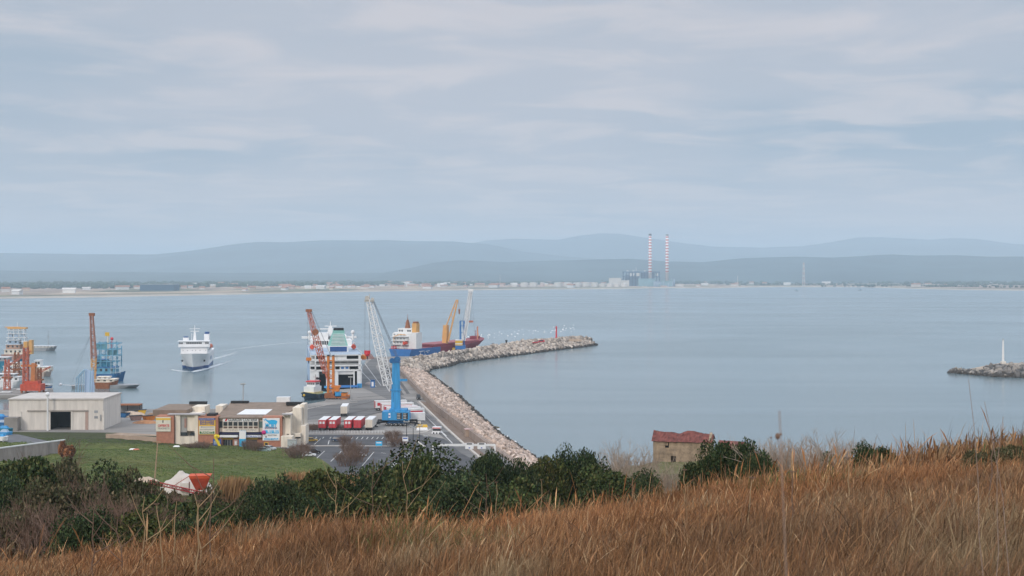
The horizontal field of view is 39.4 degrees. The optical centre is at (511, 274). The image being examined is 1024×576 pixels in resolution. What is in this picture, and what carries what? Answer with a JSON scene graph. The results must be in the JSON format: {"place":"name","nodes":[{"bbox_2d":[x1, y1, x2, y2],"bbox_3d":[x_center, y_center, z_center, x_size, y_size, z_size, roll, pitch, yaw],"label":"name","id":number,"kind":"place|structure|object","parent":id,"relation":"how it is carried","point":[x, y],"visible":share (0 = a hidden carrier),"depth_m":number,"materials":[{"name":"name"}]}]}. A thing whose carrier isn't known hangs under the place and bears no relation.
{"place":"outdoors","nodes":[
{"label":"outdoors","id":0,"kind":"place"},
{"bbox_2d":[1,434,45,443],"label":"road","id":1,"kind":"structure","parent":0,"point":[12,438],"depth_m":455.27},
{"bbox_2d":[0,388,53,398],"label":"quay","id":2,"kind":"structure","parent":0,"point":[15,392],"depth_m":680.41,"materials":[{"name":"concrete"}]},
{"bbox_2d":[1,357,20,389],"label":"derrick","id":3,"kind":"object","parent":2,"relation":"on","point":[8,364],"visible":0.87,"depth_m":695.42,"materials":[{"name":"metal"}]},
{"bbox_2d":[20,341,44,392],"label":"harbour crane","id":4,"kind":"object","parent":2,"relation":"on","point":[32,383],"visible":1,"depth_m":677.52,"materials":[{"name":"orange paint"}]},
{"bbox_2d":[149,473,211,494],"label":"hopper","id":5,"kind":"object","parent":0,"point":[203,479],"visible":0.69,"depth_m":257.63,"materials":[{"name":"red metal"}]},
{"bbox_2d":[0,356,477,457],"bbox_3d":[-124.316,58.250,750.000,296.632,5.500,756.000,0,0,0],"label":"quay","id":6,"kind":"structure","parent":0,"point":[126,425],"depth_m":526.57,"materials":[{"name":"concrete"}]},
{"bbox_2d":[4,392,121,430],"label":"warehouse","id":7,"kind":"structure","parent":6,"relation":"on","point":[85,411],"depth_m":512.12,"materials":[{"name":"paint"}]},
{"bbox_2d":[51,412,70,428],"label":"doorway","id":8,"kind":"structure","parent":7,"relation":"in","point":[58,419],"depth_m":520.65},
{"bbox_2d":[121,403,142,411],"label":"shed","id":9,"kind":"structure","parent":6,"relation":"on","point":[128,406],"depth_m":578.86,"materials":[{"name":"metal"}]},
{"bbox_2d":[153,397,308,446],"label":"terminal building","id":10,"kind":"structure","parent":6,"relation":"on","point":[280,421],"depth_m":463.18,"materials":[{"name":"beige brick"}]},
{"bbox_2d":[306,309,349,398],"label":"harbour crane","id":11,"kind":"object","parent":6,"relation":"on","point":[333,386],"visible":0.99,"depth_m":638.50,"materials":[{"name":"orange paint"}]},
{"bbox_2d":[307,399,387,419],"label":"apron","id":12,"kind":"object","parent":6,"relation":"on","point":[328,408],"visible":0.62,"depth_m":584.56,"materials":[{"name":"concrete"}]},
{"bbox_2d":[364,294,418,426],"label":"harbour crane","id":13,"kind":"object","parent":6,"relation":"on","point":[396,413],"visible":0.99,"depth_m":525.72,"materials":[{"name":"white paint"}]},
{"bbox_2d":[418,401,480,456],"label":"kerb","id":14,"kind":"structure","parent":6,"relation":"on","point":[446,428],"depth_m":515.94,"materials":[{"name":"concrete"}]},
{"bbox_2d":[421,401,484,455],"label":"verge","id":15,"kind":"structure","parent":6,"relation":"on","point":[457,432],"depth_m":512.67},
{"bbox_2d":[400,369,525,469],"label":"sea wall","id":16,"kind":"structure","parent":6,"relation":"on","point":[461,426],"depth_m":528.40,"materials":[{"name":"concrete"}]},
{"bbox_2d":[452,289,474,349],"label":"harbour crane","id":17,"kind":"object","parent":6,"relation":"on","point":[459,343],"visible":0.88,"depth_m":1044.40,"materials":[{"name":"white paint"}]},
{"bbox_2d":[432,443,495,458],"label":"sign gantry","id":18,"kind":"object","parent":6,"relation":"on","point":[472,445],"visible":0.82,"depth_m":418.52,"materials":[{"name":"metal"}]},
{"bbox_2d":[0,240,595,272],"bbox_3d":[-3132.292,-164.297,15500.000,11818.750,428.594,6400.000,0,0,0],"label":"hills","id":19,"kind":"structure","parent":0,"point":[350,256],"depth_m":14376.92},
{"bbox_2d":[280,434,474,475],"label":"parking lot","id":20,"kind":"structure","parent":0,"point":[382,452],"depth_m":451.44,"materials":[{"name":"asphalt"}]},
{"bbox_2d":[339,442,371,461],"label":"bare shrub","id":21,"kind":"object","parent":20,"relation":"on","point":[357,450],"visible":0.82,"depth_m":424.95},
{"bbox_2d":[362,358,476,459],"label":"pier road","id":22,"kind":"structure","parent":0,"point":[378,389],"depth_m":679.70,"materials":[{"name":"asphalt"}]},
{"bbox_2d":[310,361,434,425],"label":"tyre marks","id":23,"kind":"object","parent":22,"relation":"on","point":[407,392],"visible":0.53,"depth_m":606.78},
{"bbox_2d":[0,426,962,575],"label":"ground","id":24,"kind":"structure","parent":0,"point":[77,436],"depth_m":411.16,"materials":[{"name":"plant"}]},
{"bbox_2d":[0,470,26,520],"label":"evergreen bush","id":25,"kind":"object","parent":24,"relation":"on","point":[8,484],"visible":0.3,"depth_m":87.18,"materials":[{"name":"green plant"}]},
{"bbox_2d":[0,489,59,559],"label":"bare shrub","id":26,"kind":"object","parent":24,"relation":"on","point":[24,524],"visible":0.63,"depth_m":65.51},
{"bbox_2d":[0,455,61,494],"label":"evergreen bush","id":27,"kind":"object","parent":24,"relation":"on","point":[27,470],"visible":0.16,"depth_m":103.03,"materials":[{"name":"green plant"}]},
{"bbox_2d":[0,500,65,561],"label":"evergreen bush","id":28,"kind":"object","parent":24,"relation":"on","point":[23,522],"visible":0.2,"depth_m":66.68,"materials":[{"name":"green plant"}]},
{"bbox_2d":[0,439,65,461],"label":"concrete barrier","id":29,"kind":"object","parent":24,"relation":"on","point":[34,449],"visible":0.83,"depth_m":401.74,"materials":[{"name":"white paint"}]},
{"bbox_2d":[15,475,101,524],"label":"evergreen bush","id":30,"kind":"object","parent":24,"relation":"on","point":[54,494],"visible":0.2,"depth_m":82.67,"materials":[{"name":"green plant"}]},
{"bbox_2d":[2,488,125,563],"bbox_3d":[-19.845,12.057,64.107,5.349,4.652,6.641,0,0,39],"label":"bare shrub","id":31,"kind":"object","parent":24,"relation":"on","point":[26,551],"visible":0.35,"depth_m":63.61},
{"bbox_2d":[52,456,86,491],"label":"evergreen bush","id":32,"kind":"object","parent":24,"relation":"on","point":[64,469],"visible":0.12,"depth_m":110.64,"materials":[{"name":"green plant"}]},
{"bbox_2d":[39,504,127,560],"bbox_3d":[-18.333,11.950,61.867,4.803,3.870,3.383,0,0,-44],"label":"evergreen bush","id":33,"kind":"object","parent":24,"relation":"on","point":[83,527],"visible":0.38,"depth_m":61.22,"materials":[{"name":"green plant"}]},
{"bbox_2d":[59,468,110,502],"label":"bare shrub","id":34,"kind":"object","parent":24,"relation":"on","point":[103,489],"visible":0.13,"depth_m":91.98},
{"bbox_2d":[68,498,126,574],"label":"dry stalk","id":35,"kind":"object","parent":24,"relation":"on","point":[92,565],"visible":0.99,"depth_m":23.99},
{"bbox_2d":[83,458,127,506],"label":"evergreen bush","id":36,"kind":"object","parent":24,"relation":"on","point":[115,484],"visible":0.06,"depth_m":99.28,"materials":[{"name":"green plant"}]},
{"bbox_2d":[66,486,156,521],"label":"bare shrub","id":37,"kind":"object","parent":24,"relation":"on","point":[133,505],"visible":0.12,"depth_m":75.19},
{"bbox_2d":[85,477,146,569],"bbox_3d":[-7.759,5.090,28.047,1.204,2.313,0.192,0,0,-18],"label":"dry stalk","id":38,"kind":"object","parent":24,"relation":"on","point":[114,530],"visible":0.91,"depth_m":27.99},
{"bbox_2d":[94,483,144,513],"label":"evergreen bush","id":39,"kind":"object","parent":24,"relation":"on","point":[126,493],"visible":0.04,"depth_m":78.07,"materials":[{"name":"green plant"}]},
{"bbox_2d":[106,434,155,440],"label":"perimeter wall","id":40,"kind":"structure","parent":24,"relation":"on","point":[132,437],"depth_m":472.13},
{"bbox_2d":[84,491,186,540],"bbox_3d":[-16.696,11.837,63.905,5.349,4.089,6.641,0,0,44],"label":"bare shrub","id":41,"kind":"object","parent":24,"relation":"on","point":[152,509],"visible":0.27,"depth_m":64.26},
{"bbox_2d":[108,465,165,496],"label":"evergreen bush","id":42,"kind":"object","parent":24,"relation":"on","point":[145,487],"visible":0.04,"depth_m":104.40,"materials":[{"name":"green plant"}]},
{"bbox_2d":[99,509,181,550],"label":"evergreen bush","id":43,"kind":"object","parent":24,"relation":"on","point":[153,523],"visible":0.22,"depth_m":61.75,"materials":[{"name":"green plant"}]},
{"bbox_2d":[130,483,178,570],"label":"dry stalk","id":44,"kind":"object","parent":24,"relation":"on","point":[144,541],"visible":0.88,"depth_m":25.99,"materials":[{"name":"plant"}]},
{"bbox_2d":[0,438,367,499],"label":"turf","id":45,"kind":"structure","parent":24,"relation":"on","point":[177,458],"depth_m":403.33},
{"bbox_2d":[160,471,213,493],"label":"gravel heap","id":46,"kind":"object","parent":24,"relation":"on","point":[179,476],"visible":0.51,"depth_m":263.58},
{"bbox_2d":[138,493,241,532],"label":"evergreen bush","id":47,"kind":"object","parent":24,"relation":"on","point":[150,499],"visible":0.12,"depth_m":73.55,"materials":[{"name":"green plant"}]},
{"bbox_2d":[170,515,230,544],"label":"evergreen bush","id":48,"kind":"object","parent":24,"relation":"on","point":[184,525],"visible":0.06,"depth_m":61.23,"materials":[{"name":"green plant"}]},
{"bbox_2d":[172,448,248,558],"bbox_3d":[-5.525,4.298,26.017,1.490,2.476,0.365,0,0,0],"label":"dry stalk","id":49,"kind":"object","parent":24,"relation":"on","point":[211,501],"visible":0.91,"depth_m":25.99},
{"bbox_2d":[194,476,233,567],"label":"dry stalk","id":50,"kind":"object","parent":24,"relation":"on","point":[206,519],"visible":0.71,"depth_m":24.00,"materials":[{"name":"plant"}]},
{"bbox_2d":[192,482,256,518],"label":"evergreen bush","id":51,"kind":"object","parent":24,"relation":"on","point":[209,491],"visible":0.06,"depth_m":80.25,"materials":[{"name":"green plant"}]},
{"bbox_2d":[212,475,257,504],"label":"reed bed","id":52,"kind":"object","parent":24,"relation":"on","point":[234,488],"visible":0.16,"depth_m":146.64,"materials":[{"name":"beige plant"}]},
{"bbox_2d":[232,492,271,534],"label":"evergreen bush","id":53,"kind":"object","parent":24,"relation":"on","point":[245,517],"visible":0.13,"depth_m":75.77,"materials":[{"name":"green plant"}]},
{"bbox_2d":[236,471,309,526],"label":"evergreen bush","id":54,"kind":"object","parent":24,"relation":"on","point":[280,497],"visible":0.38,"depth_m":86.54,"materials":[{"name":"green plant"}]},
{"bbox_2d":[274,469,314,483],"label":"reed bed","id":55,"kind":"object","parent":24,"relation":"on","point":[300,476],"visible":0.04,"depth_m":163.36,"materials":[{"name":"beige plant"}]},
{"bbox_2d":[275,445,316,458],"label":"bare shrub","id":56,"kind":"object","parent":24,"relation":"on","point":[294,451],"visible":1,"depth_m":429.79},
{"bbox_2d":[289,467,352,504],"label":"evergreen bush","id":57,"kind":"object","parent":24,"relation":"on","point":[309,485],"visible":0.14,"depth_m":94.43,"materials":[{"name":"green plant"}]},
{"bbox_2d":[279,490,368,527],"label":"evergreen bush","id":58,"kind":"object","parent":24,"relation":"on","point":[324,506],"visible":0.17,"depth_m":75.45,"materials":[{"name":"green plant"}]},
{"bbox_2d":[331,448,362,466],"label":"bare shrub","id":59,"kind":"object","parent":24,"relation":"on","point":[350,456],"visible":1,"depth_m":414.54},
{"bbox_2d":[335,466,379,499],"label":"evergreen bush","id":60,"kind":"object","parent":24,"relation":"on","point":[356,491],"visible":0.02,"depth_m":95.36,"materials":[{"name":"green plant"}]},
{"bbox_2d":[327,492,439,527],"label":"evergreen bush","id":61,"kind":"object","parent":24,"relation":"on","point":[393,505],"visible":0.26,"depth_m":76.77,"materials":[{"name":"green plant"}]},
{"bbox_2d":[355,454,441,508],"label":"evergreen bush","id":62,"kind":"object","parent":24,"relation":"on","point":[418,471],"visible":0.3,"depth_m":96.73,"materials":[{"name":"green plant"}]},
{"bbox_2d":[362,437,495,489],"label":"evergreen bush","id":63,"kind":"object","parent":24,"relation":"on","point":[417,452],"visible":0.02,"depth_m":102.79,"materials":[{"name":"green plant"}]},
{"bbox_2d":[418,471,510,525],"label":"evergreen bush","id":64,"kind":"object","parent":24,"relation":"on","point":[449,491],"visible":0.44,"depth_m":81.84,"materials":[{"name":"green plant"}]},
{"bbox_2d":[454,450,513,487],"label":"evergreen bush","id":65,"kind":"object","parent":24,"relation":"on","point":[482,464],"visible":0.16,"depth_m":107.18,"materials":[{"name":"green plant"}]},
{"bbox_2d":[0,441,1023,575],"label":"dry grass","id":66,"kind":"structure","parent":24,"relation":"on","point":[923,522],"depth_m":21.80,"materials":[{"name":"plant"}]},
{"bbox_2d":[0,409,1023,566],"bbox_3d":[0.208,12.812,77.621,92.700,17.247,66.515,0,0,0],"label":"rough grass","id":67,"kind":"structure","parent":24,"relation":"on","point":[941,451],"depth_m":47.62,"materials":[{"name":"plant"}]},
{"bbox_2d":[483,448,544,496],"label":"evergreen bush","id":68,"kind":"object","parent":24,"relation":"on","point":[518,471],"visible":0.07,"depth_m":109.84,"materials":[{"name":"green plant"}]},
{"bbox_2d":[482,476,567,519],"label":"evergreen bush","id":69,"kind":"object","parent":24,"relation":"on","point":[524,487],"visible":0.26,"depth_m":83.41,"materials":[{"name":"green plant"}]},
{"bbox_2d":[526,454,570,509],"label":"evergreen bush","id":70,"kind":"object","parent":24,"relation":"on","point":[547,470],"visible":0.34,"depth_m":111.90,"materials":[{"name":"green plant"}]},
{"bbox_2d":[552,443,612,511],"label":"evergreen bush","id":71,"kind":"object","parent":24,"relation":"on","point":[574,465],"visible":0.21,"depth_m":117.19,"materials":[{"name":"green plant"}]},
{"bbox_2d":[569,462,658,511],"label":"evergreen bush","id":72,"kind":"object","parent":24,"relation":"on","point":[594,478],"visible":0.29,"depth_m":102.74,"materials":[{"name":"green plant"}]},
{"bbox_2d":[597,436,680,484],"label":"bare shrub","id":73,"kind":"object","parent":24,"relation":"on","point":[626,470],"visible":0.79,"depth_m":199.77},
{"bbox_2d":[622,467,664,502],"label":"evergreen bush","id":74,"kind":"object","parent":24,"relation":"on","point":[646,485],"visible":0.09,"depth_m":97.39,"materials":[{"name":"green plant"}]},
{"bbox_2d":[638,453,687,496],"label":"bare shrub","id":75,"kind":"object","parent":24,"relation":"on","point":[668,484],"visible":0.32,"depth_m":109.55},
{"bbox_2d":[651,430,714,461],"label":"stone ruin","id":76,"kind":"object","parent":24,"relation":"on","point":[686,444],"visible":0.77,"depth_m":287.20,"materials":[{"name":"stone"}]},
{"bbox_2d":[678,437,719,495],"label":"evergreen bush","id":77,"kind":"object","parent":24,"relation":"on","point":[694,470],"visible":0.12,"depth_m":62.16,"materials":[{"name":"green plant"}]},
{"bbox_2d":[700,436,760,490],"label":"evergreen bush","id":78,"kind":"object","parent":24,"relation":"on","point":[717,461],"visible":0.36,"depth_m":59.41,"materials":[{"name":"green plant"}]},
{"bbox_2d":[735,448,780,482],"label":"evergreen bush","id":79,"kind":"object","parent":24,"relation":"on","point":[753,463],"visible":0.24,"depth_m":55.47,"materials":[{"name":"green plant"}]},
{"bbox_2d":[779,411,786,575],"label":"dry stalk","id":80,"kind":"object","parent":24,"relation":"on","point":[783,496],"visible":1,"depth_m":2.20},
{"bbox_2d":[723,434,847,478],"bbox_3d":[11.476,7.931,58.178,4.071,3.144,4.441,0,0,-39],"label":"bare shrub","id":81,"kind":"object","parent":24,"relation":"on","point":[776,456],"visible":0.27,"depth_m":58.02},
{"bbox_2d":[769,427,864,475],"bbox_3d":[12.511,7.755,58.114,4.802,3.260,4.429,0,0,27],"label":"bare shrub","id":82,"kind":"object","parent":24,"relation":"on","point":[789,465],"visible":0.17,"depth_m":58.09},
{"bbox_2d":[788,429,921,473],"bbox_3d":[12.167,7.009,51.812,3.817,2.778,4.164,0,0,-26],"label":"bare shrub","id":83,"kind":"object","parent":24,"relation":"on","point":[821,455],"visible":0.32,"depth_m":52.26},
{"bbox_2d":[851,440,898,469],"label":"evergreen bush","id":84,"kind":"object","parent":24,"relation":"on","point":[881,450],"visible":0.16,"depth_m":49.82,"materials":[{"name":"green plant"}]},
{"bbox_2d":[959,448,982,469],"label":"evergreen bush","id":85,"kind":"object","parent":24,"relation":"on","point":[967,455],"visible":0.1,"depth_m":36.86,"materials":[{"name":"green plant"}]},
{"bbox_2d":[970,444,1022,470],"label":"evergreen bush","id":86,"kind":"object","parent":24,"relation":"on","point":[1002,450],"visible":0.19,"depth_m":35.58,"materials":[{"name":"green plant"}]},
{"bbox_2d":[0,287,1023,470],"bbox_3d":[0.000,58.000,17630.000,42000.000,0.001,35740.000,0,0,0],"label":"water","id":87,"kind":"structure","parent":0,"point":[750,363],"depth_m":1028.23,"materials":[{"name":"grey liquid"}]},
{"bbox_2d":[0,373,25,386],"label":"motor yacht","id":88,"kind":"object","parent":87,"relation":"on","point":[16,380],"visible":0.48,"depth_m":737.05,"materials":[{"name":"white paint"}]},
{"bbox_2d":[1,326,33,359],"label":"service ship","id":89,"kind":"object","parent":87,"relation":"on","point":[13,346],"visible":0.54,"depth_m":964.27,"materials":[{"name":"grey paint"}]},
{"bbox_2d":[59,367,94,391],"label":"gangway frame","id":90,"kind":"object","parent":87,"relation":"on","point":[88,384],"visible":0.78,"depth_m":696.50,"materials":[{"name":"blue metal"}]},
{"bbox_2d":[71,313,139,388],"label":"floating crane","id":91,"kind":"object","parent":87,"relation":"on","point":[121,386],"visible":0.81,"depth_m":732.25,"materials":[{"name":"grey paint"}]},
{"bbox_2d":[94,376,118,388],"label":"work boat","id":92,"kind":"object","parent":87,"relation":"on","point":[103,382],"visible":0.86,"depth_m":728.23,"materials":[{"name":"metal"}]},
{"bbox_2d":[93,341,125,380],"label":"supply ship","id":93,"kind":"object","parent":87,"relation":"on","point":[105,367],"visible":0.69,"depth_m":778.12,"materials":[{"name":"blue paint"}]},
{"bbox_2d":[178,325,213,369],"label":"ferry","id":94,"kind":"object","parent":87,"relation":"on","point":[195,354],"visible":0.95,"depth_m":876.49,"materials":[{"name":"white paint"}]},
{"bbox_2d":[301,374,326,400],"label":"tugboat","id":95,"kind":"object","parent":87,"relation":"on","point":[312,390],"visible":0.85,"depth_m":662.84,"materials":[{"name":"white paint"}]},
{"bbox_2d":[302,321,365,390],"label":"ferry","id":96,"kind":"object","parent":87,"relation":"on","point":[345,352],"visible":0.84,"depth_m":712.60,"materials":[{"name":"white paint"}]},
{"bbox_2d":[389,300,483,356],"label":"cargo ship","id":97,"kind":"object","parent":87,"relation":"on","point":[407,340],"visible":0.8,"depth_m":1000.32,"materials":[{"name":"blue paint"}]},
{"bbox_2d":[971,363,1017,369],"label":"islet","id":98,"kind":"object","parent":87,"relation":"in","point":[981,367],"visible":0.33,"depth_m":853.94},
{"bbox_2d":[947,367,1023,377],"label":"islet point","id":99,"kind":"structure","parent":98,"relation":"on","point":[975,371],"depth_m":831.63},
{"bbox_2d":[983,362,1023,377],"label":"islet rocks","id":100,"kind":"object","parent":98,"relation":"on","point":[1004,370],"visible":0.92,"depth_m":823.61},
{"bbox_2d":[0,254,1023,282],"bbox_3d":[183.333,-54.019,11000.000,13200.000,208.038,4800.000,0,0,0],"label":"foothills","id":101,"kind":"structure","parent":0,"point":[894,268],"depth_m":9956.71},
{"bbox_2d":[0,283,1023,296],"bbox_3d":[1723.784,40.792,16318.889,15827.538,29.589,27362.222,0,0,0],"label":"shoreline","id":102,"kind":"structure","parent":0,"point":[79,291],"depth_m":5268.14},
{"bbox_2d":[140,284,179,290],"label":"steel works shed","id":103,"kind":"structure","parent":102,"relation":"on","point":[159,287],"depth_m":4700.00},
{"bbox_2d":[0,280,1023,288],"bbox_3d":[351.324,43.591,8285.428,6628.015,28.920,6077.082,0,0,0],"label":"woods","id":104,"kind":"object","parent":102,"relation":"on","point":[110,284],"visible":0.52,"depth_m":7272.73,"materials":[{"name":"green plant"}]},
{"bbox_2d":[622,270,659,285],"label":"boiler house","id":105,"kind":"structure","parent":102,"relation":"on","point":[632,278],"depth_m":6700.00,"materials":[{"name":"blue metal"}]},
{"bbox_2d":[665,234,668,280],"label":"chimney","id":106,"kind":"object","parent":102,"relation":"on","point":[667,261],"visible":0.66,"depth_m":6643.98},
{"bbox_2d":[0,286,1023,298],"bbox_3d":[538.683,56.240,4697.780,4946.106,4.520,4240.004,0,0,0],"label":"beach","id":107,"kind":"structure","parent":0,"point":[445,290],"depth_m":5095.91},
{"bbox_2d":[0,0,1023,253],"label":"sky","id":108,"kind":"structure","parent":0,"point":[127,126],"materials":[{"name":"grey"}]},
{"bbox_2d":[475,233,1023,261],"bbox_3d":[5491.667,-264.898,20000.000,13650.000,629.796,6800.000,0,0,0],"label":"mountains","id":109,"kind":"structure","parent":0,"point":[606,246],"depth_m":19292.40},
{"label":"jetty embankment","id":110,"kind":"structure","parent":0,"visible":0},
{"bbox_2d":[400,335,597,371],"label":"concrete blocks","id":111,"kind":"structure","parent":110,"relation":"on","point":[430,362],"depth_m":998.38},
{"bbox_2d":[451,335,583,354],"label":"block crest","id":112,"kind":"object","parent":110,"relation":"on","point":[465,351],"visible":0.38,"depth_m":1013.94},
{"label":"embankment","id":113,"kind":"structure","parent":0,"visible":0},
{"bbox_2d":[400,365,543,466],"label":"rock armour","id":114,"kind":"object","parent":113,"relation":"on","point":[441,393],"visible":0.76,"depth_m":567.19,"materials":[{"name":"stone"}]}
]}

